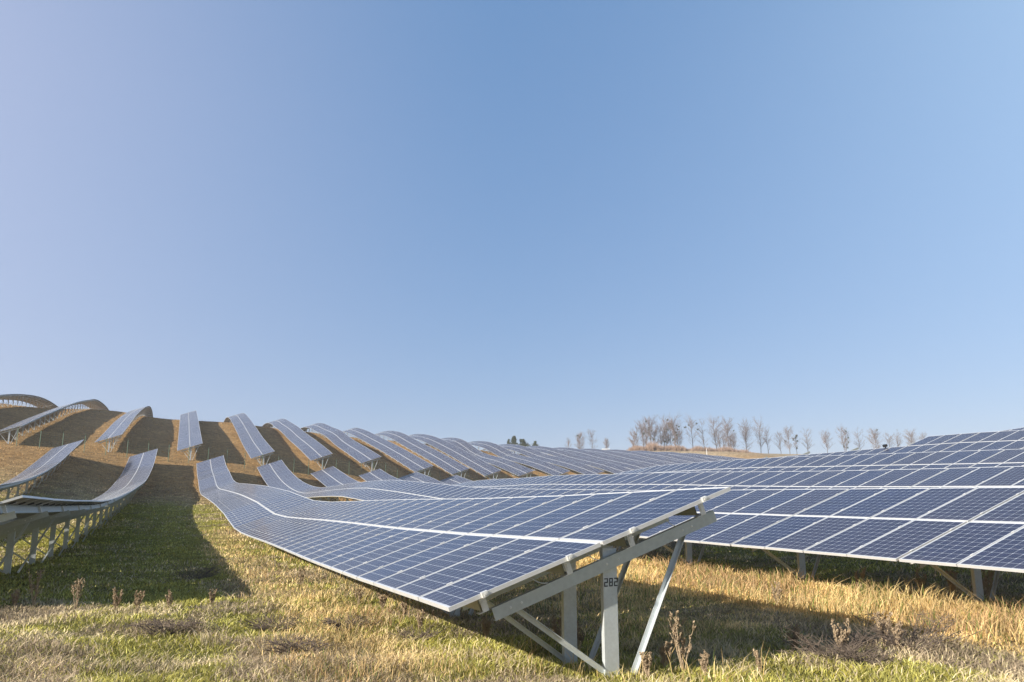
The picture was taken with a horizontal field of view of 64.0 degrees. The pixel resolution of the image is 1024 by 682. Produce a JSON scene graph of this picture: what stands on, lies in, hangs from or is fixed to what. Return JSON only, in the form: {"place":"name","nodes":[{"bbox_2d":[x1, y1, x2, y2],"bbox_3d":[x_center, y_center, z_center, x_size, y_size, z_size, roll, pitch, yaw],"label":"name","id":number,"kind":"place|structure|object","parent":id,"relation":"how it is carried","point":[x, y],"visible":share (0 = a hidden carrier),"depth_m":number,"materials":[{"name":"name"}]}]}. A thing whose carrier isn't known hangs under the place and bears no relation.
{"place":"outdoors","nodes":[
{"label":"outdoors","id":0,"kind":"place"},
{"bbox_2d":[0,403,1023,681],"bbox_3d":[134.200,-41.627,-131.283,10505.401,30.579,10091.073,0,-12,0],"label":"ground","id":1,"kind":"structure","parent":0,"point":[222,447],"depth_m":37.88,"materials":[{"name":"plant"}]},
{"bbox_2d":[11,589,20,607],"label":"dry weed","id":2,"kind":"object","parent":1,"relation":"on","point":[15,599],"visible":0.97,"depth_m":13.63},
{"bbox_2d":[0,394,57,408],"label":"solar panel row","id":3,"kind":"object","parent":1,"relation":"on","point":[37,401],"visible":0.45,"depth_m":166.48,"materials":[{"name":"glass"}]},
{"bbox_2d":[27,567,44,605],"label":"dry weed","id":4,"kind":"object","parent":1,"relation":"on","point":[36,588],"visible":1,"depth_m":13.81,"materials":[{"name":"plant"}]},
{"bbox_2d":[0,440,82,499],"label":"solar panel row","id":5,"kind":"object","parent":1,"relation":"on","point":[50,460],"visible":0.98,"depth_m":75.92,"materials":[{"name":"glass"}]},
{"bbox_2d":[0,399,108,443],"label":"solar panel row","id":6,"kind":"object","parent":1,"relation":"on","point":[94,404],"visible":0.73,"depth_m":131.81,"materials":[{"name":"glass"}]},
{"bbox_2d":[71,577,85,606],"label":"dry weed","id":7,"kind":"object","parent":1,"relation":"on","point":[77,585],"visible":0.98,"depth_m":13.67,"materials":[{"name":"plant"}]},
{"bbox_2d":[0,449,157,573],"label":"solar panel row","id":8,"kind":"object","parent":1,"relation":"on","point":[22,515],"visible":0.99,"depth_m":24.41,"materials":[{"name":"glass"}]},
{"bbox_2d":[112,589,122,609],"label":"dry weed","id":9,"kind":"object","parent":1,"relation":"on","point":[115,597],"visible":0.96,"depth_m":12.98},
{"bbox_2d":[95,406,152,451],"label":"solar panel row","id":10,"kind":"object","parent":1,"relation":"on","point":[118,427],"visible":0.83,"depth_m":127.22,"materials":[{"name":"glass"}]},
{"bbox_2d":[133,590,144,609],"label":"dry weed","id":11,"kind":"object","parent":1,"relation":"on","point":[138,602],"visible":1,"depth_m":12.97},
{"bbox_2d":[122,609,210,638],"bbox_3d":[-4.509,3.785,10.992,1.199,0.291,1.113,0,-12,0],"label":"dead shrub","id":12,"kind":"object","parent":1,"relation":"on","point":[166,625],"visible":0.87,"depth_m":10.83,"materials":[{"name":"plant"}]},
{"bbox_2d":[165,590,172,607],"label":"dry weed","id":13,"kind":"object","parent":1,"relation":"on","point":[169,598],"visible":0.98,"depth_m":13.35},
{"bbox_2d":[177,410,201,459],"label":"solar panel row","id":14,"kind":"object","parent":1,"relation":"on","point":[189,433],"visible":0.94,"depth_m":130.85,"materials":[{"name":"glass"}]},
{"bbox_2d":[168,560,223,579],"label":"dead shrub","id":15,"kind":"object","parent":1,"relation":"on","point":[207,573],"visible":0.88,"depth_m":19.84,"materials":[{"name":"plant"}]},
{"bbox_2d":[208,589,216,603],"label":"dry weed","id":16,"kind":"object","parent":1,"relation":"on","point":[211,594],"visible":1,"depth_m":14.05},
{"bbox_2d":[224,413,273,465],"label":"solar panel row","id":17,"kind":"object","parent":1,"relation":"on","point":[247,431],"visible":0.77,"depth_m":137.09,"materials":[{"name":"glass"}]},
{"bbox_2d":[234,611,309,631],"bbox_3d":[-3.313,3.840,11.278,0.932,0.313,0.873,-10,-16,38],"label":"dead shrub","id":18,"kind":"object","parent":1,"relation":"on","point":[261,622],"visible":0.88,"depth_m":11.24,"materials":[{"name":"plant"}]},
{"bbox_2d":[1,427,549,480],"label":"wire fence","id":19,"kind":"object","parent":1,"relation":"on","point":[220,455],"visible":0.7,"depth_m":108.81,"materials":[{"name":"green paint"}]},
{"bbox_2d":[262,419,332,467],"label":"solar panel row","id":20,"kind":"object","parent":1,"relation":"on","point":[309,447],"visible":0.74,"depth_m":143.24,"materials":[{"name":"glass"}]},
{"bbox_2d":[260,631,339,654],"bbox_3d":[-2.425,3.491,9.441,0.889,0.266,0.884,5,-13,-23],"label":"dead shrub","id":21,"kind":"object","parent":1,"relation":"on","point":[284,648],"visible":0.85,"depth_m":9.37,"materials":[{"name":"plant"}]},
{"bbox_2d":[298,567,304,582],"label":"dry weed","id":22,"kind":"object","parent":1,"relation":"on","point":[300,574],"visible":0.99,"depth_m":18.21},
{"bbox_2d":[301,423,380,470],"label":"solar panel row","id":23,"kind":"object","parent":1,"relation":"on","point":[347,444],"visible":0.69,"depth_m":150.01,"materials":[{"name":"glass"}]},
{"bbox_2d":[313,611,383,629],"bbox_3d":[-2.273,3.831,11.153,0.889,0.252,0.988,-4,-13,17],"label":"dead shrub","id":24,"kind":"object","parent":1,"relation":"on","point":[330,622],"visible":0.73,"depth_m":11.11,"materials":[{"name":"plant"}]},
{"bbox_2d":[355,584,363,602],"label":"dry weed","id":25,"kind":"object","parent":1,"relation":"on","point":[359,595],"visible":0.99,"depth_m":14.19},
{"bbox_2d":[378,592,388,610],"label":"dry weed","id":26,"kind":"object","parent":1,"relation":"on","point":[382,599],"visible":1,"depth_m":12.98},
{"bbox_2d":[343,428,432,474],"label":"solar panel row","id":27,"kind":"object","parent":1,"relation":"on","point":[408,459],"visible":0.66,"depth_m":157.16,"materials":[{"name":"glass"}]},
{"bbox_2d":[400,597,407,618],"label":"dry weed","id":28,"kind":"object","parent":1,"relation":"on","point":[403,606],"visible":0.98,"depth_m":12.12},
{"bbox_2d":[389,623,440,641],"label":"dead shrub","id":29,"kind":"object","parent":1,"relation":"on","point":[419,632],"visible":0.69,"depth_m":10.34,"materials":[{"name":"plant"}]},
{"bbox_2d":[416,609,424,631],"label":"dry weed","id":30,"kind":"object","parent":1,"relation":"on","point":[419,620],"visible":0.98,"depth_m":10.95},
{"bbox_2d":[375,431,468,476],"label":"solar panel row","id":31,"kind":"object","parent":1,"relation":"on","point":[444,462],"visible":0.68,"depth_m":163.31,"materials":[{"name":"glass"}]},
{"bbox_2d":[394,434,500,477],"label":"solar panel row","id":32,"kind":"object","parent":1,"relation":"on","point":[476,464],"visible":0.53,"depth_m":169.56,"materials":[{"name":"glass"}]},
{"bbox_2d":[196,456,730,677],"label":"solar panel row","id":33,"kind":"object","parent":1,"relation":"on","point":[450,556],"visible":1,"depth_m":10.08,"materials":[{"name":"glass"}]},
{"bbox_2d":[482,617,490,637],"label":"dry weed","id":34,"kind":"object","parent":1,"relation":"on","point":[485,629],"visible":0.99,"depth_m":10.51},
{"bbox_2d":[441,437,533,476],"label":"solar panel row","id":35,"kind":"object","parent":1,"relation":"on","point":[509,466],"visible":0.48,"depth_m":174.01,"materials":[{"name":"glass"}]},
{"bbox_2d":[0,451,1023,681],"bbox_3d":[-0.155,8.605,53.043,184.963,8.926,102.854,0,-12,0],"label":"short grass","id":36,"kind":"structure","parent":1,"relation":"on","point":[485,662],"depth_m":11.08,"materials":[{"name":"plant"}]},
{"bbox_2d":[510,436,521,452],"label":"pine tree","id":37,"kind":"object","parent":1,"relation":"on","point":[513,440],"visible":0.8,"depth_m":281.64,"materials":[{"name":"green plant"}]},
{"bbox_2d":[468,441,568,475],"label":"solar panel row","id":38,"kind":"object","parent":1,"relation":"on","point":[534,463],"visible":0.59,"depth_m":180.48,"materials":[{"name":"glass"}]},
{"bbox_2d":[517,439,530,446],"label":"pine tree","id":39,"kind":"object","parent":1,"relation":"on","point":[522,442],"visible":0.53,"depth_m":282.58,"materials":[{"name":"green plant"}]},
{"bbox_2d":[482,444,603,473],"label":"solar panel row","id":40,"kind":"object","parent":1,"relation":"on","point":[581,468],"visible":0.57,"depth_m":183.52,"materials":[{"name":"glass"}]},
{"bbox_2d":[551,612,561,644],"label":"dry weed","id":41,"kind":"object","parent":1,"relation":"on","point":[555,627],"visible":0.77,"depth_m":10.01,"materials":[{"name":"plant"}]},
{"bbox_2d":[511,446,631,473],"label":"solar panel row","id":42,"kind":"object","parent":1,"relation":"on","point":[607,466],"visible":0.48,"depth_m":187.87,"materials":[{"name":"glass"}]},
{"bbox_2d":[575,433,584,448],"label":"bare tree","id":43,"kind":"object","parent":1,"relation":"on","point":[579,438],"visible":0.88,"depth_m":300.43,"materials":[{"name":"brown plant"}]},
{"bbox_2d":[577,621,584,650],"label":"dry weed","id":44,"kind":"object","parent":1,"relation":"on","point":[580,636],"visible":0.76,"depth_m":9.71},
{"bbox_2d":[588,429,597,448],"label":"bare tree","id":45,"kind":"object","parent":1,"relation":"on","point":[591,438],"visible":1,"depth_m":302.40,"materials":[{"name":"brown plant"}]},
{"bbox_2d":[555,447,651,469],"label":"solar panel row","id":46,"kind":"object","parent":1,"relation":"on","point":[632,465],"visible":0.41,"depth_m":194.81,"materials":[{"name":"glass"}]},
{"bbox_2d":[197,514,1023,681],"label":"tall dry grass","id":47,"kind":"structure","parent":1,"relation":"on","point":[752,587],"depth_m":12.60,"materials":[{"name":"plant"}]},
{"bbox_2d":[581,449,669,465],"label":"solar panel row","id":48,"kind":"object","parent":1,"relation":"on","point":[628,457],"visible":0.33,"depth_m":201.55,"materials":[{"name":"glass"}]},
{"bbox_2d":[625,431,638,445],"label":"bare tree","id":49,"kind":"object","parent":1,"relation":"on","point":[633,438],"visible":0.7,"depth_m":303.44,"materials":[{"name":"brown plant"}]},
{"bbox_2d":[630,425,642,445],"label":"bare tree","id":50,"kind":"object","parent":1,"relation":"on","point":[636,435],"visible":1,"depth_m":300.69,"materials":[{"name":"brown plant"}]},
{"bbox_2d":[257,460,1023,601],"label":"solar panel row","id":51,"kind":"object","parent":1,"relation":"on","point":[975,530],"visible":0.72,"depth_m":15.18,"materials":[{"name":"glass"}]},
{"bbox_2d":[637,419,649,445],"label":"bare tree","id":52,"kind":"object","parent":1,"relation":"on","point":[643,429],"visible":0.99,"depth_m":301.78,"materials":[{"name":"brown plant"}]},
{"bbox_2d":[639,651,652,677],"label":"dry weed","id":53,"kind":"object","parent":1,"relation":"on","point":[647,660],"visible":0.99,"depth_m":8.03,"materials":[{"name":"plant"}]},
{"bbox_2d":[641,424,652,445],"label":"bare tree","id":54,"kind":"object","parent":1,"relation":"on","point":[647,434],"visible":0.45,"depth_m":305.77,"materials":[{"name":"brown plant"}]},
{"bbox_2d":[607,449,688,463],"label":"solar panel row","id":55,"kind":"object","parent":1,"relation":"on","point":[649,457],"visible":0.27,"depth_m":207.37,"materials":[{"name":"glass"}]},
{"bbox_2d":[641,415,659,441],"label":"bare tree","id":56,"kind":"object","parent":1,"relation":"on","point":[650,427],"visible":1,"depth_m":300.94,"materials":[{"name":"brown plant"}]},
{"bbox_2d":[647,425,659,444],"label":"bare tree","id":57,"kind":"object","parent":1,"relation":"on","point":[655,432],"visible":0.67,"depth_m":307.11,"materials":[{"name":"brown plant"}]},
{"bbox_2d":[655,424,667,443],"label":"bare tree","id":58,"kind":"object","parent":1,"relation":"on","point":[660,437],"visible":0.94,"depth_m":304.55,"materials":[{"name":"brown plant"}]},
{"bbox_2d":[660,424,668,444],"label":"bare tree","id":59,"kind":"object","parent":1,"relation":"on","point":[664,435],"visible":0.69,"depth_m":308.61,"materials":[{"name":"brown plant"}]},
{"bbox_2d":[659,640,672,669],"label":"dry weed","id":60,"kind":"object","parent":1,"relation":"on","point":[662,652],"visible":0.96,"depth_m":8.45,"materials":[{"name":"plant"}]},
{"bbox_2d":[659,415,673,444],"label":"bare tree","id":61,"kind":"object","parent":1,"relation":"on","point":[666,440],"visible":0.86,"depth_m":308.19,"materials":[{"name":"brown plant"}]},
{"bbox_2d":[311,466,1023,499],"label":"solar panel row","id":62,"kind":"object","parent":1,"relation":"on","point":[1009,476],"visible":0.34,"depth_m":30.10,"materials":[{"name":"glass"}]},
{"bbox_2d":[634,451,706,462],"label":"solar panel row","id":63,"kind":"object","parent":1,"relation":"on","point":[673,457],"visible":0.23,"depth_m":212.37,"materials":[{"name":"glass"}]},
{"bbox_2d":[664,421,681,445],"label":"bare tree","id":64,"kind":"object","parent":1,"relation":"on","point":[669,432],"visible":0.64,"depth_m":309.49,"materials":[{"name":"brown plant"}]},
{"bbox_2d":[665,412,682,444],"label":"bare tree","id":65,"kind":"object","parent":1,"relation":"on","point":[674,432],"visible":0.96,"depth_m":301.95,"materials":[{"name":"grey plant"}]},
{"bbox_2d":[671,428,683,446],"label":"bare tree","id":66,"kind":"object","parent":1,"relation":"on","point":[679,437],"visible":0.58,"depth_m":310.74,"materials":[{"name":"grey plant"}]},
{"bbox_2d":[664,610,696,668],"bbox_3d":[1.716,3.083,8.395,0.284,0.649,0.298,7,-14,-29],"label":"dry weed","id":67,"kind":"object","parent":1,"relation":"on","point":[678,640],"visible":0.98,"depth_m":8.39,"materials":[{"name":"plant"}]},
{"bbox_2d":[682,414,698,445],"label":"bare tree","id":68,"kind":"object","parent":1,"relation":"on","point":[690,420],"visible":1,"depth_m":308.19,"materials":[{"name":"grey plant"}]},
{"bbox_2d":[627,441,753,452],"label":"dry brush","id":69,"kind":"object","parent":1,"relation":"on","point":[652,446],"visible":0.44,"depth_m":288.17,"materials":[{"name":"plant"}]},
{"bbox_2d":[659,452,722,461],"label":"solar panel row","id":70,"kind":"object","parent":1,"relation":"on","point":[695,457],"visible":0.18,"depth_m":217.44,"materials":[{"name":"glass"}]},
{"bbox_2d":[359,449,1023,480],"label":"solar panel row","id":71,"kind":"object","parent":1,"relation":"on","point":[968,459],"visible":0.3,"depth_m":36.45,"materials":[{"name":"glass"}]},
{"bbox_2d":[691,417,708,446],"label":"bare tree","id":72,"kind":"object","parent":1,"relation":"on","point":[703,439],"visible":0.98,"depth_m":309.50,"materials":[{"name":"grey plant"}]},
{"bbox_2d":[698,650,708,675],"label":"dry weed","id":73,"kind":"object","parent":1,"relation":"on","point":[704,662],"visible":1,"depth_m":8.12,"materials":[{"name":"plant"}]},
{"bbox_2d":[398,430,1023,483],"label":"solar panel row","id":74,"kind":"object","parent":1,"relation":"on","point":[1000,440],"visible":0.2,"depth_m":40.47,"materials":[{"name":"glass"}]},
{"bbox_2d":[684,453,737,460],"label":"solar panel row","id":75,"kind":"object","parent":1,"relation":"on","point":[715,457],"visible":0.09,"depth_m":222.54,"materials":[{"name":"glass"}]},
{"bbox_2d":[706,415,722,448],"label":"bare tree","id":76,"kind":"object","parent":1,"relation":"on","point":[716,430],"visible":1,"depth_m":314.02,"materials":[{"name":"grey plant"}]},
{"bbox_2d":[712,428,723,445],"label":"bare tree","id":77,"kind":"object","parent":1,"relation":"on","point":[718,438],"visible":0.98,"depth_m":312.11,"materials":[{"name":"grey plant"}]},
{"bbox_2d":[715,429,728,447],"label":"bare tree","id":78,"kind":"object","parent":1,"relation":"on","point":[723,438],"visible":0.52,"depth_m":318.58,"materials":[{"name":"grey plant"}]},
{"bbox_2d":[716,417,735,446],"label":"bare tree","id":79,"kind":"object","parent":1,"relation":"on","point":[728,430],"visible":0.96,"depth_m":311.18,"materials":[{"name":"grey plant"}]},
{"bbox_2d":[440,427,1023,484],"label":"solar panel row","id":80,"kind":"object","parent":1,"relation":"on","point":[454,479],"visible":0.08,"depth_m":135.48,"materials":[{"name":"glass"}]},
{"bbox_2d":[738,417,756,450],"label":"bare tree","id":81,"kind":"object","parent":1,"relation":"on","point":[745,434],"visible":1,"depth_m":316.39,"materials":[{"name":"grey plant"}]},
{"bbox_2d":[753,649,762,671],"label":"dry weed","id":82,"kind":"object","parent":1,"relation":"on","point":[758,660],"visible":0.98,"depth_m":8.29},
{"bbox_2d":[752,416,767,448],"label":"bare tree","id":83,"kind":"object","parent":1,"relation":"on","point":[759,432],"visible":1,"depth_m":321.55,"materials":[{"name":"brown plant"}]},
{"bbox_2d":[761,429,772,453],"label":"bare tree","id":84,"kind":"object","parent":1,"relation":"on","point":[768,439],"visible":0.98,"depth_m":322.74,"materials":[{"name":"brown plant"}]},
{"bbox_2d":[771,433,781,450],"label":"bare tree","id":85,"kind":"object","parent":1,"relation":"on","point":[779,446],"visible":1,"depth_m":324.94,"materials":[{"name":"brown plant"}]},
{"bbox_2d":[771,581,782,604],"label":"dry weed","id":86,"kind":"object","parent":1,"relation":"on","point":[777,592],"visible":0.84,"depth_m":13.52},
{"bbox_2d":[779,426,792,450],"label":"bare tree","id":87,"kind":"object","parent":1,"relation":"on","point":[787,435],"visible":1,"depth_m":324.15,"materials":[{"name":"brown plant"}]},
{"bbox_2d":[787,623,799,651],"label":"dry weed","id":88,"kind":"object","parent":1,"relation":"on","point":[794,639],"visible":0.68,"depth_m":9.54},
{"bbox_2d":[790,431,800,450],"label":"bare tree","id":89,"kind":"object","parent":1,"relation":"on","point":[795,440],"visible":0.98,"depth_m":327.67,"materials":[{"name":"grey plant"}]},
{"bbox_2d":[799,427,813,449],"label":"bare tree","id":90,"kind":"object","parent":1,"relation":"on","point":[806,437],"visible":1,"depth_m":329.71,"materials":[{"name":"brown plant"}]},
{"bbox_2d":[818,429,834,452],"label":"bare tree","id":91,"kind":"object","parent":1,"relation":"on","point":[824,438],"visible":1,"depth_m":333.53,"materials":[{"name":"brown plant"}]},
{"bbox_2d":[765,618,887,662],"bbox_3d":[3.468,3.342,9.118,1.296,0.429,1.341,-6,-13,24],"label":"dead shrub","id":92,"kind":"object","parent":1,"relation":"on","point":[815,649],"visible":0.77,"depth_m":9.10,"materials":[{"name":"plant"}]},
{"bbox_2d":[831,618,850,650],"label":"dry weed","id":93,"kind":"object","parent":1,"relation":"on","point":[845,634],"visible":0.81,"depth_m":9.19,"materials":[{"name":"plant"}]},
{"bbox_2d":[835,425,851,450],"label":"bare tree","id":94,"kind":"object","parent":1,"relation":"on","point":[845,439],"visible":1,"depth_m":337.08,"materials":[{"name":"brown plant"}]},
{"bbox_2d":[809,632,898,665],"bbox_3d":[3.783,3.357,8.940,0.860,0.317,0.977,3,-13,-15],"label":"dead shrub","id":95,"kind":"object","parent":1,"relation":"on","point":[874,660],"visible":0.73,"depth_m":8.80,"materials":[{"name":"plant"}]},
{"bbox_2d":[853,427,864,447],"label":"bare tree","id":96,"kind":"object","parent":1,"relation":"on","point":[857,433],"visible":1,"depth_m":342.94,"materials":[{"name":"brown plant"}]},
{"bbox_2d":[854,567,865,588],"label":"dry weed","id":97,"kind":"object","parent":1,"relation":"on","point":[857,579],"visible":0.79,"depth_m":14.51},
{"bbox_2d":[862,427,883,448],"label":"bare tree","id":98,"kind":"object","parent":1,"relation":"on","point":[874,437],"visible":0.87,"depth_m":343.46,"materials":[{"name":"brown plant"}]},
{"bbox_2d":[873,610,892,643],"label":"dry weed","id":99,"kind":"object","parent":1,"relation":"on","point":[883,620],"visible":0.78,"depth_m":9.74,"materials":[{"name":"plant"}]},
{"bbox_2d":[884,431,895,446],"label":"bare tree","id":100,"kind":"object","parent":1,"relation":"on","point":[889,439],"visible":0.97,"depth_m":348.72,"materials":[{"name":"brown plant"}]},
{"bbox_2d":[887,619,902,646],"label":"dry weed","id":101,"kind":"object","parent":1,"relation":"on","point":[898,626],"visible":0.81,"depth_m":9.58,"materials":[{"name":"plant"}]},
{"bbox_2d":[890,433,902,446],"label":"bare tree","id":102,"kind":"object","parent":1,"relation":"on","point":[898,439],"visible":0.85,"depth_m":350.63,"materials":[{"name":"brown plant"}]},
{"bbox_2d":[828,603,985,649],"bbox_3d":[4.659,3.388,9.703,1.454,0.531,1.380,2,-12,-9],"label":"dead shrub","id":103,"kind":"object","parent":1,"relation":"on","point":[891,639],"visible":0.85,"depth_m":9.61,"materials":[{"name":"plant"}]},
{"bbox_2d":[902,428,920,444],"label":"bare tree","id":104,"kind":"object","parent":1,"relation":"on","point":[911,436],"visible":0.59,"depth_m":351.41,"materials":[{"name":"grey plant"}]},
{"bbox_2d":[914,568,926,595],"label":"dry weed","id":105,"kind":"object","parent":1,"relation":"on","point":[922,581],"visible":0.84,"depth_m":13.65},
{"bbox_2d":[945,568,957,598],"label":"dry weed","id":106,"kind":"object","parent":1,"relation":"on","point":[950,582],"visible":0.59,"depth_m":13.40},
{"bbox_2d":[982,569,994,598],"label":"dry weed","id":107,"kind":"object","parent":1,"relation":"on","point":[990,581],"visible":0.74,"depth_m":13.13,"materials":[{"name":"plant"}]},
{"bbox_2d":[0,0,1023,453],"label":"sky","id":108,"kind":"structure","parent":0,"point":[546,222],"materials":[{"name":"blue"}]}
]}

